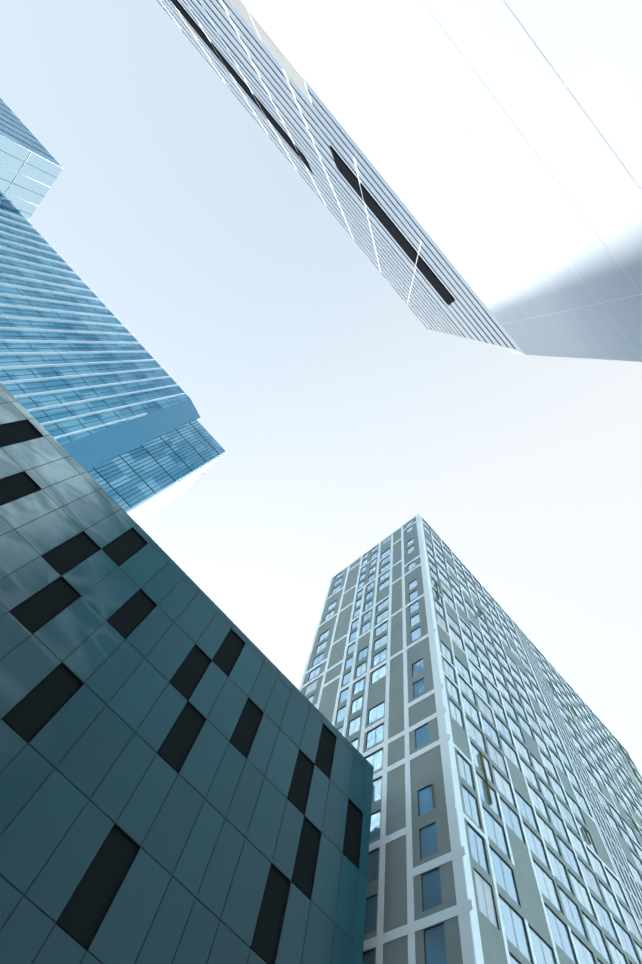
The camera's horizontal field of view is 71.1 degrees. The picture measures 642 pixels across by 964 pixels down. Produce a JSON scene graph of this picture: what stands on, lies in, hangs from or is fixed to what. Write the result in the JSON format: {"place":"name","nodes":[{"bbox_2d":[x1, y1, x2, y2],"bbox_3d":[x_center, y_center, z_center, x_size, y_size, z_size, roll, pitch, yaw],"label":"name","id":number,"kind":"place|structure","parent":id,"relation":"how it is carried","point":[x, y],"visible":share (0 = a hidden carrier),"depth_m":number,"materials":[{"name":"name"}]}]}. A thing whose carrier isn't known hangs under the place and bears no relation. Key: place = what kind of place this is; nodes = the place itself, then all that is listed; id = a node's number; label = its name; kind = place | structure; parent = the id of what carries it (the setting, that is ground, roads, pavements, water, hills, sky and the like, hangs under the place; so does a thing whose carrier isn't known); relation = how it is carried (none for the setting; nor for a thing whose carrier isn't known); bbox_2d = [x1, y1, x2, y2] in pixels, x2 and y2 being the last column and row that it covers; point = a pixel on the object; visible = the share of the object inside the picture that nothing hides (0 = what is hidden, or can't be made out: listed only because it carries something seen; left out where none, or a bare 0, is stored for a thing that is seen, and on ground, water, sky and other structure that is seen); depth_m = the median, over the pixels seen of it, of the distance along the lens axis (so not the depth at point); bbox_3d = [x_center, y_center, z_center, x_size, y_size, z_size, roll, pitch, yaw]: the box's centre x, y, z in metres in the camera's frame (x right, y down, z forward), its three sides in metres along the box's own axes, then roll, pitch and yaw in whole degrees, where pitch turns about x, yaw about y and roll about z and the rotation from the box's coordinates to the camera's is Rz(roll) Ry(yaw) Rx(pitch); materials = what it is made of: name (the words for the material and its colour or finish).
{"place":"outdoors","nodes":[
{"label":"outdoors","id":0,"kind":"place"},
{"bbox_2d":[0,98,226,524],"bbox_3d":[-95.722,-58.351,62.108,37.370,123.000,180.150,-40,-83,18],"label":"glass building","id":1,"kind":"structure","parent":0,"point":[93,388],"depth_m":99.70,"materials":[{"name":"blue glass"}]},
{"bbox_2d":[0,383,373,963],"bbox_3d":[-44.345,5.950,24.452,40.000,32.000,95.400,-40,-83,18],"label":"panel building","id":2,"kind":"structure","parent":0,"point":[186,771],"depth_m":25.59,"materials":[{"name":"teal"}]},
{"bbox_2d":[0,0,641,775],"label":"sky","id":3,"kind":"structure","parent":0,"point":[340,419],"materials":[{"name":"white"}]},
{"label":"ground","id":4,"kind":"structure","parent":0,"visible":0},
{"bbox_2d":[157,0,641,361],"bbox_3d":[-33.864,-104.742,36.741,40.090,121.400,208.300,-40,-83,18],"label":"white tower","id":5,"kind":"structure","parent":4,"relation":"on","point":[470,169],"depth_m":22.62,"materials":[{"name":"white metal panels"},{"name":"ribbed metal cladding"},{"name":"dark glass"}]},
{"bbox_2d":[298,514,641,963],"bbox_3d":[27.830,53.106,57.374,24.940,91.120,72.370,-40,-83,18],"label":"grey tower","id":6,"kind":"structure","parent":4,"relation":"on","point":[439,693],"depth_m":46.15,"materials":[{"name":"paint"}]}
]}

